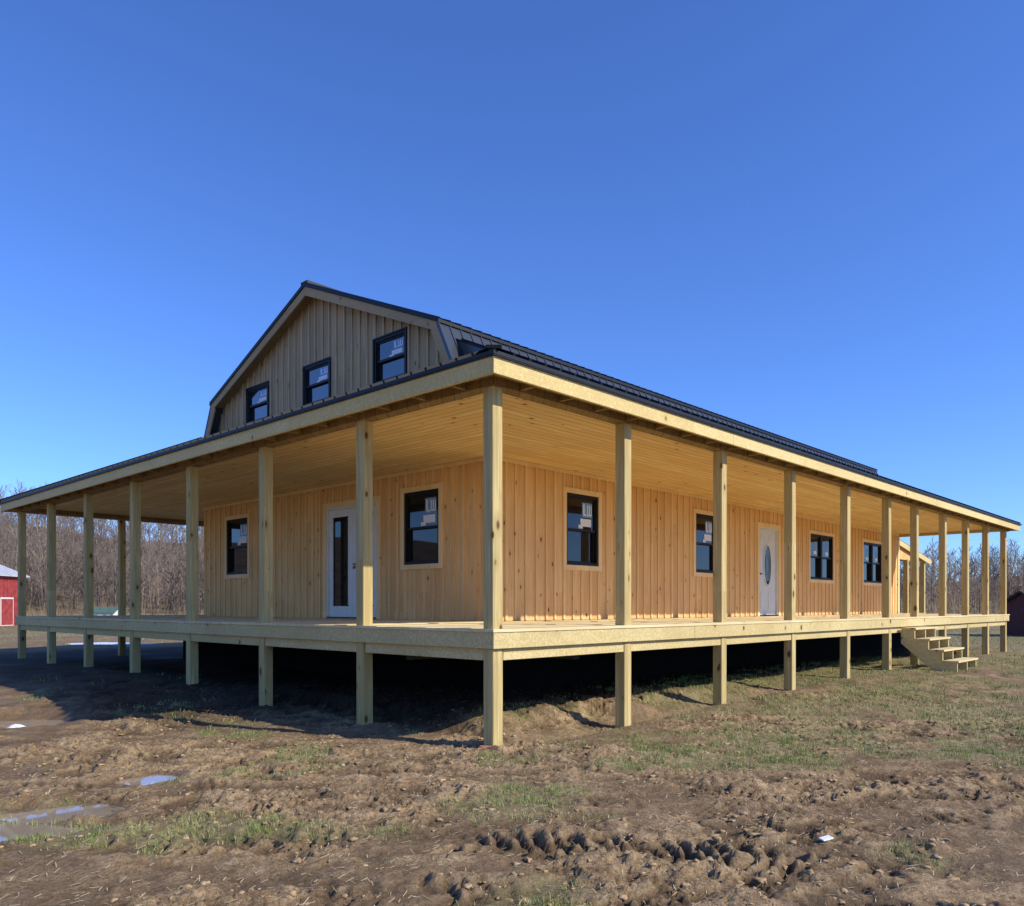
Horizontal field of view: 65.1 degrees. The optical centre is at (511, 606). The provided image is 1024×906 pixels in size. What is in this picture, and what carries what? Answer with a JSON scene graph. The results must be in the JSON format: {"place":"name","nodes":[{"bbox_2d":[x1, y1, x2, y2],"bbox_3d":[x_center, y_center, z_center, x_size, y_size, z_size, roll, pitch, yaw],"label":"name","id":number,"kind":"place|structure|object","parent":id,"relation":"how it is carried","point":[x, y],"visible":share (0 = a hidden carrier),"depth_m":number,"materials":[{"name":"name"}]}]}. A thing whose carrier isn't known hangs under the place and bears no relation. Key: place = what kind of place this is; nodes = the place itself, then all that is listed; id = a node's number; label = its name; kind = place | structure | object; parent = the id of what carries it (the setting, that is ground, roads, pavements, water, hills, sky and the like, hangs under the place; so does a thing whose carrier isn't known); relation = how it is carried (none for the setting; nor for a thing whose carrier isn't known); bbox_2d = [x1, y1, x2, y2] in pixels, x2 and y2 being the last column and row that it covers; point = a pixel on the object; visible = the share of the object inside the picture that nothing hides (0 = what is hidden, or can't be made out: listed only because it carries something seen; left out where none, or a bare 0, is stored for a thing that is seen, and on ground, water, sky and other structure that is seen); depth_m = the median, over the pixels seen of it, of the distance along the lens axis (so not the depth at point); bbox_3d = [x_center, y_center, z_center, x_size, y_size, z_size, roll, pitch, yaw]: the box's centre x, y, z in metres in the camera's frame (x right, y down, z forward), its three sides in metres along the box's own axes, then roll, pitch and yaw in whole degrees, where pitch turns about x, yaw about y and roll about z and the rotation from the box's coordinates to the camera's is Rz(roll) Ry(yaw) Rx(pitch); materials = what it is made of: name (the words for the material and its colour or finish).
{"place":"outdoors","nodes":[
{"label":"outdoors","id":0,"kind":"place"},
{"bbox_2d":[0,524,1023,905],"bbox_3d":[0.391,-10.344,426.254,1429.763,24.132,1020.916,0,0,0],"label":"ground","id":1,"kind":"structure","parent":0,"point":[318,700],"depth_m":6.11,"materials":[{"name":"brown soil"}]},
{"bbox_2d":[0,565,29,625],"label":"red barn","id":2,"kind":"structure","parent":1,"relation":"on","point":[8,594],"depth_m":52.92,"materials":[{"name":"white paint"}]},
{"bbox_2d":[7,724,25,727],"bbox_3d":[-5.761,1.395,9.291,0.256,0.070,0.249,0,0,29],"label":"snow patch","id":3,"kind":"object","parent":1,"relation":"on","point":[15,726],"visible":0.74,"depth_m":9.26,"materials":[{"name":"white snow"}]},
{"bbox_2d":[0,719,66,727],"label":"puddle","id":4,"kind":"object","parent":1,"relation":"on","point":[26,723],"visible":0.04,"depth_m":9.72,"materials":[{"name":"liquid"}]},
{"bbox_2d":[0,823,91,841],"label":"puddle","id":5,"kind":"object","parent":1,"relation":"on","point":[8,830],"visible":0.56,"depth_m":5.03,"materials":[{"name":"liquid"}]},
{"bbox_2d":[0,804,125,822],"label":"puddle","id":6,"kind":"object","parent":1,"relation":"on","point":[52,814],"visible":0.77,"depth_m":5.45,"materials":[{"name":"liquid"}]},
{"bbox_2d":[94,607,117,614],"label":"shed","id":7,"kind":"structure","parent":1,"relation":"on","point":[106,610],"depth_m":85.17,"materials":[{"name":"green paint"}]},
{"bbox_2d":[66,642,155,644],"bbox_3d":[-12.830,1.174,25.367,3.282,0.069,2.023,0,0,18],"label":"snow patch","id":8,"kind":"object","parent":1,"relation":"on","point":[107,643],"visible":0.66,"depth_m":25.35,"materials":[{"name":"white snow"}]},
{"bbox_2d":[115,774,176,786],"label":"puddle","id":9,"kind":"object","parent":1,"relation":"on","point":[147,780],"visible":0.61,"depth_m":6.49,"materials":[{"name":"liquid"}]},
{"bbox_2d":[0,707,1022,905],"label":"mud clods","id":10,"kind":"object","parent":1,"relation":"on","point":[624,897],"visible":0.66,"depth_m":5.36,"materials":[{"name":"soil"}]},
{"bbox_2d":[0,477,1023,615],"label":"bare forest","id":11,"kind":"object","parent":1,"relation":"on","point":[173,575],"visible":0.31,"depth_m":108.04,"materials":[{"name":"brown plant"}]},
{"bbox_2d":[0,684,1023,905],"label":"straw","id":12,"kind":"object","parent":1,"relation":"on","point":[622,871],"visible":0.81,"depth_m":5.33,"materials":[{"name":"beige plant"}]},
{"bbox_2d":[18,385,1006,745],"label":"porch posts","id":13,"kind":"object","parent":1,"relation":"on","point":[492,577],"visible":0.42,"depth_m":11.23,"materials":[{"name":"beige wood"}]},
{"bbox_2d":[17,376,1008,531],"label":"header beams","id":14,"kind":"structure","parent":13,"relation":"on","point":[475,388],"depth_m":10.54,"materials":[{"name":"brown wood"}]},
{"bbox_2d":[13,374,1012,530],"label":"soffit","id":15,"kind":"structure","parent":14,"relation":"attached to","point":[523,387],"depth_m":10.81,"materials":[{"name":"brown wood"}]},
{"bbox_2d":[41,393,989,533],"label":"porch ceiling","id":16,"kind":"structure","parent":14,"relation":"attached to","point":[532,432],"depth_m":12.88,"materials":[{"name":"brown wood"}]},
{"bbox_2d":[183,614,904,690],"bbox_3d":[2.471,0.975,21.784,10.020,1.450,18.620,0,0,43],"label":"foundation","id":17,"kind":"object","parent":1,"relation":"on","point":[469,673],"visible":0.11,"depth_m":14.38,"materials":[{"name":"black"}]},
{"bbox_2d":[204,461,483,620],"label":"front wall","id":18,"kind":"structure","parent":17,"relation":"on","point":[451,589],"depth_m":13.99,"materials":[{"name":"brown wood"}]},
{"bbox_2d":[224,513,249,578],"bbox_3d":[-5.964,-1.305,17.535,1.110,1.380,0.124,0,0,43],"label":"window","id":19,"kind":"structure","parent":18,"relation":"attached to","point":[237,539],"depth_m":17.60,"materials":[{"name":"clear glass"}]},
{"bbox_2d":[323,495,380,618],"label":"french doors","id":20,"kind":"structure","parent":18,"relation":"attached to","point":[339,559],"depth_m":14.84,"materials":[{"name":"white paint"}]},
{"bbox_2d":[400,482,442,569],"bbox_3d":[-1.470,-1.305,13.286,1.060,1.380,0.124,0,0,43],"label":"window","id":21,"kind":"structure","parent":18,"relation":"attached to","point":[421,507],"depth_m":13.32,"materials":[{"name":"clear glass"}]},
{"bbox_2d":[0,355,1019,530],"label":"fascia","id":22,"kind":"structure","parent":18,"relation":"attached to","point":[491,365],"depth_m":10.00,"materials":[{"name":"beige wood"}]},
{"bbox_2d":[0,338,1021,532],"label":"porch roof","id":23,"kind":"structure","parent":22,"relation":"on","point":[470,351],"depth_m":10.25,"materials":[{"name":"black metal"}]},
{"bbox_2d":[218,298,442,431],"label":"gable wall","id":24,"kind":"structure","parent":23,"relation":"on","point":[341,336],"depth_m":15.17,"materials":[{"name":"beige wood"}]},
{"bbox_2d":[246,381,268,422],"bbox_3d":[-5.339,-4.270,16.944,0.920,0.800,0.124,0,0,43],"label":"window","id":25,"kind":"structure","parent":24,"relation":"attached to","point":[257,395],"depth_m":17.00,"materials":[{"name":"clear glass"}]},
{"bbox_2d":[303,356,330,405],"bbox_3d":[-3.715,-4.280,15.409,0.930,0.820,0.124,0,0,43],"label":"window","id":26,"kind":"structure","parent":24,"relation":"attached to","point":[316,373],"depth_m":15.45,"materials":[{"name":"clear glass"}]},
{"bbox_2d":[372,327,406,383],"bbox_3d":[-2.080,-4.290,13.863,0.930,0.840,0.124,0,0,43],"label":"window","id":27,"kind":"structure","parent":24,"relation":"attached to","point":[391,346],"depth_m":13.91,"materials":[{"name":"clear glass"}]},
{"bbox_2d":[204,280,877,474],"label":"gambrel roof","id":28,"kind":"structure","parent":23,"relation":"on","point":[449,331],"depth_m":15.38,"materials":[{"name":"black metal"}]},
{"bbox_2d":[206,287,448,435],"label":"rake boards","id":29,"kind":"object","parent":28,"relation":"attached to","point":[292,312],"visible":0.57,"depth_m":15.57,"materials":[{"name":"beige wood"}]},
{"bbox_2d":[899,529,1016,536],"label":"roof end fascia","id":30,"kind":"structure","parent":23,"relation":"attached to","point":[948,533],"depth_m":24.48,"materials":[{"name":"beige wood"}]},
{"bbox_2d":[406,655,578,659],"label":"floor joists","id":31,"kind":"object","parent":17,"relation":"on","point":[408,657],"depth_m":9.13,"materials":[{"name":"brown wood"}]},
{"bbox_2d":[15,615,1008,659],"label":"rim joists","id":32,"kind":"object","parent":17,"relation":"on","point":[474,645],"visible":0.85,"depth_m":10.37,"materials":[{"name":"beige wood"}]},
{"bbox_2d":[14,614,1009,631],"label":"deck boards","id":33,"kind":"object","parent":17,"relation":"on","point":[478,626],"visible":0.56,"depth_m":11.89,"materials":[{"name":"beige wood"}]},
{"bbox_2d":[502,461,897,620],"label":"side wall","id":34,"kind":"structure","parent":17,"relation":"on","point":[539,583],"depth_m":15.17,"materials":[{"name":"brown wood"}]},
{"bbox_2d":[202,457,899,613],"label":"wall trim","id":35,"kind":"structure","parent":34,"relation":"attached to","point":[503,460],"depth_m":15.18,"materials":[{"name":"brown wood"}]},
{"bbox_2d":[562,486,601,571],"bbox_3d":[1.176,-1.305,13.745,0.124,1.380,1.050,0,0,43],"label":"window","id":36,"kind":"structure","parent":34,"relation":"attached to","point":[582,515],"depth_m":13.77,"materials":[{"name":"clear glass"}]},
{"bbox_2d":[693,509,712,576],"bbox_3d":[4.017,-1.305,16.750,0.124,1.380,1.040,0,0,43],"label":"window","id":37,"kind":"structure","parent":34,"relation":"attached to","point":[703,539],"depth_m":16.71,"materials":[{"name":"clear glass"}]},
{"bbox_2d":[757,522,780,615],"bbox_3d":[5.985,-0.859,18.832,0.122,2.163,1.180,0,0,43],"label":"entry door","id":38,"kind":"structure","parent":34,"relation":"attached to","point":[768,569],"depth_m":18.87,"materials":[{"name":"white paint"}]},
{"bbox_2d":[808,530,834,583],"bbox_3d":[8.081,-1.285,21.048,0.124,1.340,1.650,0,0,43],"label":"window","id":39,"kind":"structure","parent":34,"relation":"attached to","point":[821,553],"depth_m":21.01,"materials":[{"name":"clear glass"}]},
{"bbox_2d":[862,539,881,585],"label":"window","id":40,"kind":"structure","parent":34,"relation":"attached to","point":[872,558],"depth_m":23.70,"materials":[{"name":"clear glass"}]},
{"bbox_2d":[818,835,833,841],"bbox_3d":[1.870,1.380,4.779,0.080,0.010,0.044,-6,11,-23],"label":"paper scrap","id":41,"kind":"object","parent":1,"relation":"on","point":[826,838],"visible":1,"depth_m":4.77,"materials":[{"name":"white paper"}]},
{"bbox_2d":[900,540,930,613],"bbox_3d":[12.177,-0.365,28.534,3.750,4.130,4.526,0,0,43],"label":"side entry porch","id":42,"kind":"object","parent":1,"relation":"on","point":[904,552],"visible":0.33,"depth_m":27.33,"materials":[{"name":"brown wood"}]},
{"bbox_2d":[901,626,977,671],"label":"porch steps","id":43,"kind":"structure","parent":1,"relation":"on","point":[928,647],"depth_m":16.31,"materials":[{"name":"beige wood"}]},
{"bbox_2d":[1007,591,1023,635],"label":"dark red shed","id":44,"kind":"structure","parent":1,"relation":"on","point":[1015,611],"depth_m":35.00,"materials":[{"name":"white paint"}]},
{"bbox_2d":[0,628,1023,905],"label":"grass","id":45,"kind":"structure","parent":0,"point":[686,750],"depth_m":8.02,"materials":[{"name":"green plant"}]},
{"bbox_2d":[0,0,1023,581],"label":"sky","id":46,"kind":"structure","parent":0,"point":[802,221],"materials":[{"name":"blue"}]}
]}

